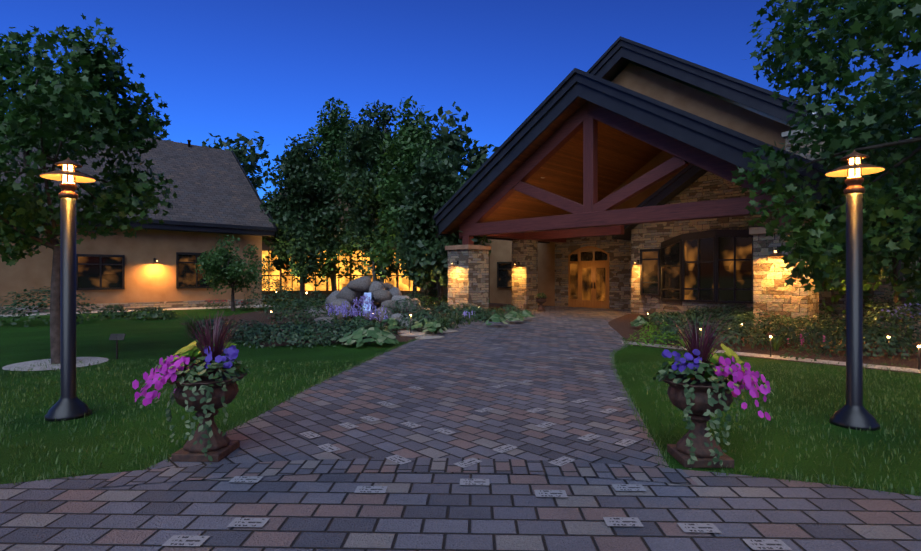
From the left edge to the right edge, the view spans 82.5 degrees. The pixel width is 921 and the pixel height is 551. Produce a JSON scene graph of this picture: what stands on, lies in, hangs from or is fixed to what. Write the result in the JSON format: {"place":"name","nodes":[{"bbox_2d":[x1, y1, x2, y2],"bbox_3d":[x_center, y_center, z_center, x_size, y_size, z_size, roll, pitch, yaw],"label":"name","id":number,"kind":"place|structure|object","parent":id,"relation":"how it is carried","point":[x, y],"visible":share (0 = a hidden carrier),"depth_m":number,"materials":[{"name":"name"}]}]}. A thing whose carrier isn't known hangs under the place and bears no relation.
{"place":"outdoors","nodes":[
{"label":"outdoors","id":0,"kind":"place"},
{"bbox_2d":[0,224,261,306],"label":"building wall","id":1,"kind":"structure","parent":0,"point":[146,280],"depth_m":24.23,"materials":[{"name":"beige paint"}]},
{"bbox_2d":[76,254,124,289],"bbox_3d":[-15.826,-0.180,23.092,1.800,1.550,0.120,0,0,-45],"label":"window","id":2,"kind":"structure","parent":1,"relation":"attached to","point":[99,272],"depth_m":23.06,"materials":[{"name":"black glass"}]},
{"bbox_2d":[0,123,273,226],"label":"building roof","id":3,"kind":"structure","parent":1,"relation":"on","point":[213,185],"depth_m":27.98,"materials":[{"name":"grey"}]},
{"bbox_2d":[21,150,276,235],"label":"roof fascia","id":4,"kind":"structure","parent":3,"relation":"attached to","point":[167,225],"depth_m":25.93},
{"bbox_2d":[152,258,161,263],"bbox_3d":[-14.148,-0.712,24.435,0.497,0.275,0.487,0,0,2],"label":"wall light","id":5,"kind":"object","parent":1,"relation":"attached to","point":[154,260],"depth_m":24.40,"materials":[{"name":"black metal"}]},
{"bbox_2d":[176,252,216,288],"bbox_3d":[-13.007,-0.280,25.894,1.850,1.750,0.120,0,0,-45],"label":"window","id":6,"kind":"structure","parent":1,"relation":"attached to","point":[188,275],"depth_m":25.64,"materials":[{"name":"black glass"}]},
{"bbox_2d":[262,251,419,290],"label":"lit windows","id":7,"kind":"structure","parent":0,"point":[405,284],"depth_m":36.17,"materials":[{"name":"yellow glass"}]},
{"bbox_2d":[146,306,668,469],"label":"path","id":8,"kind":"structure","parent":0,"point":[458,394],"depth_m":6.29,"materials":[{"name":"grey brick"}]},
{"bbox_2d":[167,370,246,461],"bbox_3d":[-2.194,1.206,4.545,0.642,0.678,0.642,0,0,2],"label":"urn","id":9,"kind":"object","parent":8,"relation":"on","point":[221,448],"visible":0.69,"depth_m":4.41,"materials":[{"name":"stone"}]},
{"bbox_2d":[132,355,203,405],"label":"pink flowers","id":10,"kind":"object","parent":9,"relation":"in","point":[162,381],"visible":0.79,"depth_m":4.25,"materials":[{"name":"purple plant"}]},
{"bbox_2d":[139,355,250,463],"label":"urn ivy leaves","id":11,"kind":"object","parent":9,"relation":"in","point":[202,371],"visible":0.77,"depth_m":4.27,"materials":[{"name":"green plant"}]},
{"bbox_2d":[170,338,236,376],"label":"yellow-green leaves","id":12,"kind":"object","parent":9,"relation":"on","point":[191,350],"visible":0.21,"depth_m":4.63,"materials":[{"name":"green plant"}]},
{"bbox_2d":[176,310,247,377],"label":"ornamental grass","id":13,"kind":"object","parent":9,"relation":"on","point":[217,336],"depth_m":4.55,"materials":[{"name":"purple plant"}]},
{"bbox_2d":[203,345,238,367],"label":"purple flowers","id":14,"kind":"object","parent":9,"relation":"in","point":[231,352],"visible":0.85,"depth_m":4.46,"materials":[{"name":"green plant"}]},
{"bbox_2d":[94,458,697,487],"bbox_3d":[-0.453,1.533,4.129,4.417,0.001,0.603,0,0,-1],"label":"paver border","id":15,"kind":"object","parent":8,"relation":"on","point":[586,469],"visible":0.9,"depth_m":4.16,"materials":[{"name":"grey brick"}]},
{"bbox_2d":[397,329,458,338],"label":"flat stones","id":16,"kind":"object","parent":8,"relation":"on","point":[420,335],"depth_m":13.61,"materials":[{"name":"beige stone"}]},
{"bbox_2d":[162,347,791,549],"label":"engraved pavers","id":17,"kind":"object","parent":8,"relation":"on","point":[753,544],"visible":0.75,"depth_m":3.80,"materials":[{"name":"grey stone"}]},
{"bbox_2d":[535,297,547,310],"bbox_3d":[3.540,1.240,23.041,0.578,0.610,0.578,0,0,2],"label":"urn planter","id":18,"kind":"object","parent":8,"relation":"on","point":[541,301],"visible":1,"depth_m":22.91,"materials":[{"name":"metal"}]},
{"bbox_2d":[536,293,545,298],"bbox_3d":[3.534,0.846,23.026,0.576,0.284,0.585,0,0,2],"label":"potted plant","id":19,"kind":"object","parent":18,"relation":"in","point":[539,295],"visible":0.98,"depth_m":22.89,"materials":[{"name":"green plant"}]},
{"bbox_2d":[0,470,920,550],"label":"cross path","id":20,"kind":"structure","parent":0,"point":[426,511],"depth_m":3.40,"materials":[{"name":"grey brick"}]},
{"bbox_2d":[0,297,920,496],"bbox_3d":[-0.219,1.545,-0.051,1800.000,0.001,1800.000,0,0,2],"label":"lawn","id":21,"kind":"structure","parent":0,"point":[153,339],"depth_m":6.22,"materials":[{"name":"green plant"}]},
{"bbox_2d":[2,357,107,370],"bbox_3d":[-7.091,1.535,9.250,1.500,0.001,1.500,0,0,2],"label":"gravel ring","id":22,"kind":"object","parent":21,"relation":"on","point":[27,364],"visible":0.74,"depth_m":9.13,"materials":[{"name":"grey gravel"}]},
{"bbox_2d":[0,13,177,363],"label":"maple tree","id":23,"kind":"object","parent":22,"relation":"on","point":[75,104],"depth_m":9.09,"materials":[{"name":"green plant"}]},
{"bbox_2d":[39,157,95,421],"bbox_3d":[-4.324,0.115,5.791,0.510,2.860,0.510,0,0,2],"label":"lamp post","id":24,"kind":"object","parent":21,"relation":"on","point":[68,405],"visible":0.92,"depth_m":5.73,"materials":[{"name":"black metal"}]},
{"bbox_2d":[40,165,94,183],"bbox_3d":[-4.324,-1.122,5.791,0.490,0.195,0.490,0,0,2],"label":"lamp post glow","id":25,"kind":"object","parent":24,"relation":"attached to","point":[57,177],"visible":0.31,"depth_m":5.79,"materials":[{"name":"yellow glass"}]},
{"bbox_2d":[58,182,78,199],"bbox_3d":[-4.324,-0.940,5.791,0.180,0.170,0.180,0,0,2],"label":"lamp post collar","id":26,"kind":"object","parent":24,"relation":"attached to","point":[68,190],"visible":0.83,"depth_m":5.73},
{"bbox_2d":[109,334,125,358],"bbox_3d":[-6.408,1.310,9.801,0.280,0.470,0.072,0,0,2],"label":"plaque sign","id":27,"kind":"object","parent":21,"relation":"on","point":[116,337],"visible":1,"depth_m":9.79,"materials":[{"name":"grey metal"}]},
{"bbox_2d":[0,299,262,314],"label":"stone building base","id":28,"kind":"object","parent":21,"relation":"on","point":[167,304],"visible":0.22,"depth_m":24.50,"materials":[{"name":"beige stone"}]},
{"bbox_2d":[0,305,277,316],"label":"edging","id":29,"kind":"object","parent":21,"relation":"on","point":[161,309],"visible":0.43,"depth_m":24.94,"materials":[{"name":"beige stone"}]},
{"bbox_2d":[154,131,270,192],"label":"tree","id":30,"kind":"object","parent":21,"relation":"on","point":[253,157],"visible":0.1,"depth_m":45.26,"materials":[{"name":"green plant"}]},
{"bbox_2d":[196,234,273,310],"bbox_3d":[-10.239,-0.158,23.285,3.018,3.406,3.790,0,0,2],"label":"ornamental tree","id":31,"kind":"object","parent":21,"relation":"on","point":[213,263],"depth_m":22.94,"materials":[{"name":"green plant"}]},
{"bbox_2d":[259,134,348,298],"bbox_3d":[-9.064,-3.224,30.105,5.079,9.539,4.820,0,0,2],"label":"birch tree","id":32,"kind":"object","parent":21,"relation":"on","point":[286,204],"depth_m":29.39,"materials":[{"name":"green plant"}]},
{"bbox_2d":[265,156,379,228],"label":"tree","id":33,"kind":"object","parent":21,"relation":"on","point":[346,209],"depth_m":46.27,"materials":[{"name":"plant"}]},
{"bbox_2d":[296,97,380,291],"bbox_3d":[-7.855,-4.710,33.060,5.804,12.556,6.664,0,0,2],"label":"birch tree","id":34,"kind":"object","parent":21,"relation":"on","point":[329,138],"depth_m":32.54,"materials":[{"name":"green plant"}]},
{"bbox_2d":[262,236,428,298],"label":"link wall","id":35,"kind":"structure","parent":21,"relation":"on","point":[265,247],"depth_m":36.26,"materials":[{"name":"beige paint"}]},
{"bbox_2d":[181,301,543,346],"bbox_3d":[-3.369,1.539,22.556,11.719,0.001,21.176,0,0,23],"label":"plants","id":36,"kind":"object","parent":21,"relation":"on","point":[254,316],"visible":0.12,"depth_m":18.24,"materials":[{"name":"green plant"}]},
{"bbox_2d":[331,100,401,282],"bbox_3d":[-4.554,-4.148,29.026,5.790,11.419,5.371,0,0,2],"label":"birch tree","id":37,"kind":"object","parent":36,"relation":"on","point":[365,139],"depth_m":28.24,"materials":[{"name":"green plant"}]},
{"bbox_2d":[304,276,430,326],"bbox_3d":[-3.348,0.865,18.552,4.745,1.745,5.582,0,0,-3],"label":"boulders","id":38,"kind":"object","parent":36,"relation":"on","point":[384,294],"visible":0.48,"depth_m":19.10,"materials":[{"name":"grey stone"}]},
{"bbox_2d":[363,293,370,312],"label":"waterfall","id":39,"kind":"structure","parent":38,"relation":"attached to","point":[369,295],"depth_m":19.02,"materials":[{"name":"blue liquid"}]},
{"bbox_2d":[369,95,462,296],"bbox_3d":[-2.212,-3.882,27.204,5.227,10.855,5.754,0,0,2],"label":"birch tree","id":40,"kind":"object","parent":36,"relation":"on","point":[408,141],"depth_m":25.99,"materials":[{"name":"green plant"}]},
{"bbox_2d":[389,145,494,309],"bbox_3d":[-0.885,-2.090,23.691,4.828,7.270,4.661,0,0,2],"label":"birch tree","id":41,"kind":"object","parent":36,"relation":"on","point":[424,252],"depth_m":22.73,"materials":[{"name":"green plant"}]},
{"bbox_2d":[448,249,488,313],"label":"stone pillar","id":42,"kind":"structure","parent":36,"relation":"on","point":[468,278],"depth_m":21.31,"materials":[{"name":"beige stone"}]},
{"bbox_2d":[462,236,473,244],"bbox_3d":[0.318,-1.455,21.743,0.340,0.400,0.340,0,0,-45],"label":"post","id":43,"kind":"object","parent":42,"relation":"on","point":[466,240],"visible":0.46,"depth_m":21.61,"materials":[{"name":"brown wood"}]},
{"bbox_2d":[445,245,490,249],"bbox_3d":[0.318,-1.165,21.743,1.360,0.180,1.360,0,0,-45],"label":"column cap","id":44,"kind":"object","parent":42,"relation":"on","point":[474,247],"visible":0.81,"depth_m":21.24,"materials":[{"name":"brown stone"}]},
{"bbox_2d":[512,240,537,309],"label":"stone pillar","id":45,"kind":"structure","parent":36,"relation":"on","point":[524,279],"depth_m":24.00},
{"bbox_2d":[517,225,623,239],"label":"beam","id":46,"kind":"structure","parent":45,"relation":"on","point":[584,232],"depth_m":22.20,"materials":[{"name":"brown wood"}]},
{"bbox_2d":[482,233,565,242],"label":"side beam","id":47,"kind":"structure","parent":46,"relation":"on","point":[520,236],"depth_m":23.75,"materials":[{"name":"brown wood"}]},
{"bbox_2d":[393,101,498,297],"bbox_3d":[-1.706,-5.763,37.875,9.391,14.616,8.694,0,0,2],"label":"tree","id":48,"kind":"object","parent":21,"relation":"on","point":[452,141],"depth_m":36.72,"materials":[{"name":"green plant"}]},
{"bbox_2d":[0,275,912,360],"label":"dark shrubs","id":49,"kind":"object","parent":21,"relation":"on","point":[155,311],"visible":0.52,"depth_m":17.31,"materials":[{"name":"green plant"}]},
{"bbox_2d":[787,334,825,343],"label":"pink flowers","id":50,"kind":"object","parent":49,"relation":"on","point":[803,339],"visible":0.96,"depth_m":9.71,"materials":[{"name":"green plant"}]},
{"bbox_2d":[429,239,489,298],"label":"building wall","id":51,"kind":"structure","parent":21,"relation":"on","point":[445,290],"depth_m":38.27,"materials":[{"name":"paint"}]},
{"bbox_2d":[336,309,699,347],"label":"hosta plants","id":52,"kind":"object","parent":21,"relation":"on","point":[373,332],"visible":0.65,"depth_m":13.87,"materials":[{"name":"green plant"}]},
{"bbox_2d":[178,304,915,350],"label":"grass plants","id":53,"kind":"object","parent":21,"relation":"on","point":[777,345],"depth_m":12.99,"materials":[{"name":"green plant"}]},
{"bbox_2d":[195,287,920,359],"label":"juniper shrubs","id":54,"kind":"object","parent":21,"relation":"on","point":[296,333],"visible":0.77,"depth_m":11.78,"materials":[{"name":"green plant"}]},
{"bbox_2d":[326,294,920,320],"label":"lavender flowers","id":55,"kind":"object","parent":54,"relation":"on","point":[354,312],"visible":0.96,"depth_m":15.39,"materials":[{"name":"purple plant"}]},
{"bbox_2d":[555,235,630,309],"bbox_3d":[6.795,-0.330,25.113,0.058,3.750,5.450,0,0,-45],"label":"stone door surround","id":56,"kind":"object","parent":21,"relation":"on","point":[618,251],"visible":0.6,"depth_m":24.78,"materials":[{"name":"brown stone"}]},
{"bbox_2d":[568,246,608,308],"bbox_3d":[6.270,0.035,25.684,0.160,3.020,2.300,0,0,-45],"label":"entrance door","id":57,"kind":"structure","parent":56,"relation":"in","point":[583,278],"depth_m":25.66,"materials":[{"name":"brown wood"}]},
{"bbox_2d":[663,373,741,467],"bbox_3d":[2.009,1.206,4.422,0.642,0.678,0.642,0,0,2],"label":"urn","id":58,"kind":"object","parent":21,"relation":"on","point":[679,451],"visible":0.6,"depth_m":4.29,"materials":[{"name":"stone"}]},
{"bbox_2d":[662,349,701,371],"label":"blue flowers","id":59,"kind":"object","parent":58,"relation":"in","point":[669,354],"visible":0.83,"depth_m":4.33,"materials":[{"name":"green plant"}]},
{"bbox_2d":[657,313,737,380],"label":"ornamental grass","id":60,"kind":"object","parent":58,"relation":"in","point":[703,349],"depth_m":4.40,"materials":[{"name":"purple plant"}]},
{"bbox_2d":[668,339,744,381],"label":"lime leaves","id":61,"kind":"object","parent":58,"relation":"on","point":[729,353],"visible":0.23,"depth_m":4.48,"materials":[{"name":"green plant"}]},
{"bbox_2d":[653,357,774,472],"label":"urn ivy leaves","id":62,"kind":"object","parent":58,"relation":"attached to","point":[686,372],"visible":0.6,"depth_m":4.15,"materials":[{"name":"green plant"}]},
{"bbox_2d":[709,353,770,419],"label":"pink flowers","id":63,"kind":"object","parent":58,"relation":"in","point":[739,375],"visible":0.79,"depth_m":4.19,"materials":[{"name":"pink plant"}]},
{"bbox_2d":[490,63,919,305],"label":"stucco wall","id":64,"kind":"structure","parent":21,"relation":"on","point":[653,85],"depth_m":23.37,"materials":[{"name":"beige paint"}]},
{"bbox_2d":[497,262,511,287],"bbox_3d":[2.843,-0.080,29.045,0.120,1.450,2.100,0,0,-45],"label":"window","id":65,"kind":"structure","parent":64,"relation":"in","point":[504,274],"depth_m":29.45,"materials":[{"name":"black glass"}]},
{"bbox_2d":[603,57,796,128],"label":"lodge soffit","id":66,"kind":"structure","parent":64,"relation":"attached to","point":[616,69],"depth_m":23.11,"materials":[{"name":"wood"}]},
{"bbox_2d":[587,36,848,129],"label":"roof fascia","id":67,"kind":"structure","parent":64,"relation":"attached to","point":[758,98],"depth_m":21.20,"materials":[{"name":"grey wood"}]},
{"bbox_2d":[608,314,920,373],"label":"bed mulch","id":68,"kind":"object","parent":21,"relation":"on","point":[622,327],"visible":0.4,"depth_m":11.02,"materials":[{"name":"brown soil"}]},
{"bbox_2d":[627,321,691,346],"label":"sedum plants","id":69,"kind":"object","parent":68,"relation":"on","point":[651,335],"visible":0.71,"depth_m":11.78,"materials":[{"name":"green plant"}]},
{"bbox_2d":[631,172,911,327],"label":"front wall","id":70,"kind":"structure","parent":68,"relation":"on","point":[706,186],"depth_m":19.47,"materials":[{"name":"brown stone"}]},
{"bbox_2d":[433,68,846,243],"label":"roof fascia","id":71,"kind":"structure","parent":70,"relation":"on","point":[717,140],"depth_m":16.15,"materials":[{"name":"wood"}]},
{"bbox_2d":[442,97,662,241],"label":"roof soffit","id":72,"kind":"structure","parent":71,"relation":"attached to","point":[622,157],"depth_m":21.70,"materials":[{"name":"brown wood"}]},
{"bbox_2d":[459,193,799,235],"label":"horizontal timber beam","id":73,"kind":"structure","parent":71,"relation":"attached to","point":[723,208],"depth_m":16.55,"materials":[{"name":"brown wood"}]},
{"bbox_2d":[459,100,587,238],"bbox_3d":[2.211,-3.735,19.838,0.320,4.351,6.130,0,0,-45],"label":"rafter","id":74,"kind":"object","parent":73,"relation":"on","point":[566,131],"visible":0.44,"depth_m":19.25,"materials":[{"name":"brown wood"}]},
{"bbox_2d":[514,181,582,213],"bbox_3d":[3.209,-2.803,18.835,0.260,1.637,3.142,0,0,-45],"label":"strut","id":75,"kind":"object","parent":73,"relation":"attached to","point":[561,202],"visible":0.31,"depth_m":18.69,"materials":[{"name":"brown wood"}]},
{"bbox_2d":[583,116,597,212],"bbox_3d":[4.372,-3.875,17.664,0.300,3.480,0.380,0,0,-45],"label":"king post","id":76,"kind":"object","parent":73,"relation":"on","point":[590,162],"visible":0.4,"depth_m":17.55,"materials":[{"name":"brown wood"}]},
{"bbox_2d":[593,156,688,211],"bbox_3d":[5.535,-2.803,16.494,0.260,1.637,3.142,0,0,-45],"label":"strut","id":77,"kind":"object","parent":73,"relation":"attached to","point":[661,172],"visible":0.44,"depth_m":16.27,"materials":[{"name":"brown wood"}]},
{"bbox_2d":[588,101,785,194],"bbox_3d":[6.532,-3.735,15.490,0.320,4.351,6.130,0,0,-45],"label":"rafter","id":78,"kind":"object","parent":71,"relation":"attached to","point":[713,164],"visible":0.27,"depth_m":15.57,"materials":[{"name":"brown wood"}]},
{"bbox_2d":[785,133,826,164],"bbox_3d":[12.329,-3.180,18.382,1.100,3.450,1.400,0,0,-45],"label":"chimney stone","id":79,"kind":"object","parent":71,"relation":"attached to","point":[788,147],"visible":0.07,"depth_m":18.13,"materials":[{"name":"grey stone"}]},
{"bbox_2d":[781,125,824,138],"bbox_3d":[12.329,-4.985,18.382,1.300,0.160,1.600,0,0,-45],"label":"chimney cap","id":80,"kind":"object","parent":79,"relation":"on","point":[784,134],"visible":0.15,"depth_m":18.27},
{"bbox_2d":[806,112,818,126],"bbox_3d":[12.329,-5.400,18.382,0.380,0.670,0.380,0,0,-45],"label":"chimney flue","id":81,"kind":"object","parent":80,"relation":"on","point":[812,122],"visible":0.21,"depth_m":18.26,"materials":[{"name":"grey metal"}]},
{"bbox_2d":[640,234,752,303],"bbox_3d":[8.893,-0.275,18.945,0.740,2.400,5.358,0,0,-45],"label":"bay window","id":82,"kind":"structure","parent":70,"relation":"in","point":[716,268],"depth_m":18.80,"materials":[{"name":"black glass"}]},
{"bbox_2d":[661,230,748,245],"bbox_3d":[9.208,-1.395,18.664,0.790,0.480,4.600,0,0,-45],"label":"window arch trim","id":83,"kind":"structure","parent":70,"relation":"attached to","point":[701,233],"depth_m":18.64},
{"bbox_2d":[663,300,752,319],"bbox_3d":[9.251,1.235,18.706,0.670,0.620,4.400,0,0,-45],"label":"stone apron","id":84,"kind":"object","parent":70,"relation":"attached to","point":[675,306],"visible":0.14,"depth_m":19.17,"materials":[{"name":"grey stone"}]},
{"bbox_2d":[622,341,920,372],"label":"edging","id":85,"kind":"object","parent":68,"relation":"on","point":[805,359],"visible":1,"depth_m":9.67,"materials":[{"name":"beige stone"}]},
{"bbox_2d":[766,333,775,356],"bbox_3d":[5.916,1.310,10.013,0.170,0.470,0.166,0,0,2],"label":"path light","id":86,"kind":"object","parent":85,"relation":"on","point":[770,334],"visible":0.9,"depth_m":10.01,"materials":[{"name":"brown metal"}]},
{"bbox_2d":[912,342,920,369],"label":"path light","id":87,"kind":"object","parent":85,"relation":"on","point":[917,343],"visible":0.94,"depth_m":8.62,"materials":[{"name":"brown metal"}]},
{"bbox_2d":[753,233,818,337],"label":"stone column","id":88,"kind":"structure","parent":68,"relation":"on","point":[772,293],"depth_m":13.24,"materials":[{"name":"beige stone"}]},
{"bbox_2d":[766,246,783,256],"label":"wall sconce","id":89,"kind":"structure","parent":88,"relation":"attached to","point":[777,254],"depth_m":12.86,"materials":[{"name":"black metal"}]},
{"bbox_2d":[749,224,816,234],"bbox_3d":[8.425,-1.165,13.586,1.360,0.180,1.360,0,0,-45],"label":"column cap","id":90,"kind":"object","parent":88,"relation":"on","point":[756,230],"visible":0.27,"depth_m":13.43,"materials":[{"name":"stone"}]},
{"bbox_2d":[778,212,791,225],"bbox_3d":[8.425,-1.455,13.586,0.340,0.400,0.340,0,0,-45],"label":"post","id":91,"kind":"object","parent":88,"relation":"on","point":[780,219],"visible":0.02,"depth_m":13.49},
{"bbox_2d":[786,64,920,332],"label":"tree","id":92,"kind":"object","parent":68,"relation":"on","point":[914,251],"depth_m":12.32,"materials":[{"name":"green plant"}]},
{"bbox_2d":[827,61,920,305],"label":"tree","id":93,"kind":"object","parent":68,"relation":"on","point":[882,72],"depth_m":17.29,"materials":[{"name":"green plant"}]},
{"bbox_2d":[883,333,893,356],"bbox_3d":[8.116,1.310,9.949,0.170,0.470,0.166,0,0,2],"label":"path light","id":94,"kind":"object","parent":68,"relation":"on","point":[888,334],"visible":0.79,"depth_m":9.94,"materials":[{"name":"brown metal"}]},
{"bbox_2d":[731,0,920,292],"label":"maple tree","id":95,"kind":"object","parent":21,"relation":"on","point":[890,20],"depth_m":8.76,"materials":[{"name":"green plant"}]},
{"bbox_2d":[825,150,885,430],"bbox_3d":[4.088,0.115,5.450,0.510,2.860,0.510,0,0,2],"label":"lamp post","id":96,"kind":"object","parent":21,"relation":"on","point":[853,413],"visible":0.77,"depth_m":5.39,"materials":[{"name":"black metal"}]},
{"bbox_2d":[844,177,864,194],"bbox_3d":[4.088,-0.940,5.450,0.180,0.170,0.180,0,0,2],"label":"lamp post collar","id":97,"kind":"object","parent":96,"relation":"attached to","point":[854,184],"visible":0.9,"depth_m":5.39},
{"bbox_2d":[826,158,884,176],"bbox_3d":[4.088,-1.122,5.450,0.490,0.195,0.490,0,0,2],"label":"lamp post glow","id":98,"kind":"object","parent":96,"relation":"attached to","point":[865,171],"visible":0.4,"depth_m":5.45,"materials":[{"name":"yellow glass"}]},
{"bbox_2d":[897,308,920,339],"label":"shrub","id":99,"kind":"object","parent":21,"relation":"on","point":[919,331],"visible":0.2,"depth_m":12.73,"materials":[{"name":"green plant"}]},
{"bbox_2d":[912,258,920,307],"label":"wing side wall","id":100,"kind":"structure","parent":21,"relation":"on","point":[917,261],"depth_m":16.25,"materials":[{"name":"stone"}]},
{"bbox_2d":[0,0,920,202],"label":"sky","id":101,"kind":"structure","parent":0,"point":[224,68],"materials":[{"name":"blue"}]},
{"bbox_2d":[440,73,668,213],"bbox_3d":[6.521,-4.619,19.800,7.940,4.272,13.780,0,0,-45],"label":"roof top skin","id":102,"kind":"object","parent":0,"point":[510,150],"visible":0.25,"depth_m":19.75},
{"bbox_2d":[614,169,707,238],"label":"wing roof slab","id":103,"kind":"structure","parent":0,"point":[673,194],"depth_m":20.03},
{"bbox_2d":[612,163,701,240],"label":"wing fascia","id":104,"kind":"structure","parent":103,"relation":"attached to","point":[683,176],"depth_m":19.73,"materials":[{"name":"black wood"}]}
]}

